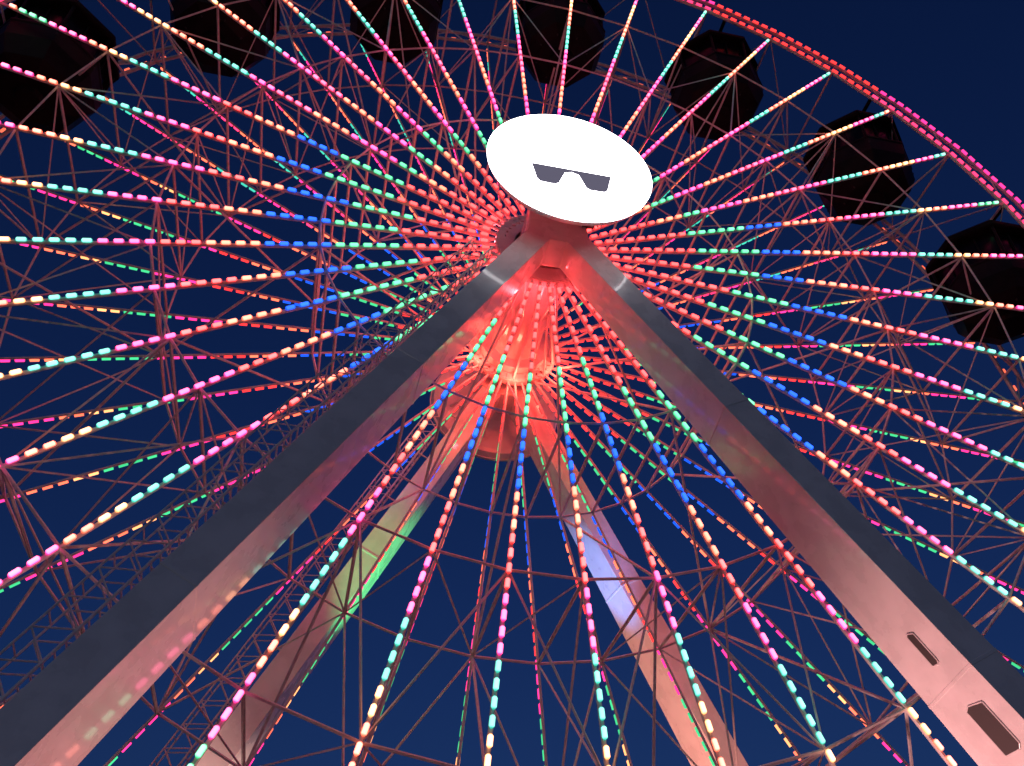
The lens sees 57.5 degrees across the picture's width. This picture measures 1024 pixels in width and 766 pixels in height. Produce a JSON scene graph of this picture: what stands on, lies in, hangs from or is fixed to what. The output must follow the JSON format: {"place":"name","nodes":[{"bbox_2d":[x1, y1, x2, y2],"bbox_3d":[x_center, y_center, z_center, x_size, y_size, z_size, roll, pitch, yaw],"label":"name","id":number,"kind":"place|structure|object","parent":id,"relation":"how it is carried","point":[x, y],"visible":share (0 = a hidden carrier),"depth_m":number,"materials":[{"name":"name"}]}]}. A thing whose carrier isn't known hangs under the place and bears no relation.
{"place":"outdoors","nodes":[
{"label":"outdoors","id":0,"kind":"place"},
{"bbox_2d":[0,0,1023,765],"label":"sky","id":1,"kind":"structure","parent":0,"point":[958,65],"materials":[{"name":"blue"}]},
{"label":"ground","id":2,"kind":"structure","parent":0,"visible":0},
{"bbox_2d":[0,0,1023,765],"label":"ferris wheel","id":3,"kind":"object","parent":2,"relation":"on","point":[90,686],"visible":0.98,"depth_m":34.02,"materials":[{"name":"paint"}]},
{"bbox_2d":[429,359,556,460],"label":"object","id":4,"kind":"object","parent":3,"relation":"attached to","point":[488,446],"visible":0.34,"depth_m":42.70,"materials":[{"name":"red metal"}]},
{"bbox_2d":[487,114,651,225],"bbox_3d":[1.848,-7.062,34.412,6.120,6.120,2.579,8,-42,-9],"label":"illuminated round sign","id":5,"kind":"object","parent":3,"relation":"attached to","point":[568,170],"visible":0.99,"depth_m":33.17,"materials":[{"name":"glowing white sign panel"},{"name":"dark grey paint"}]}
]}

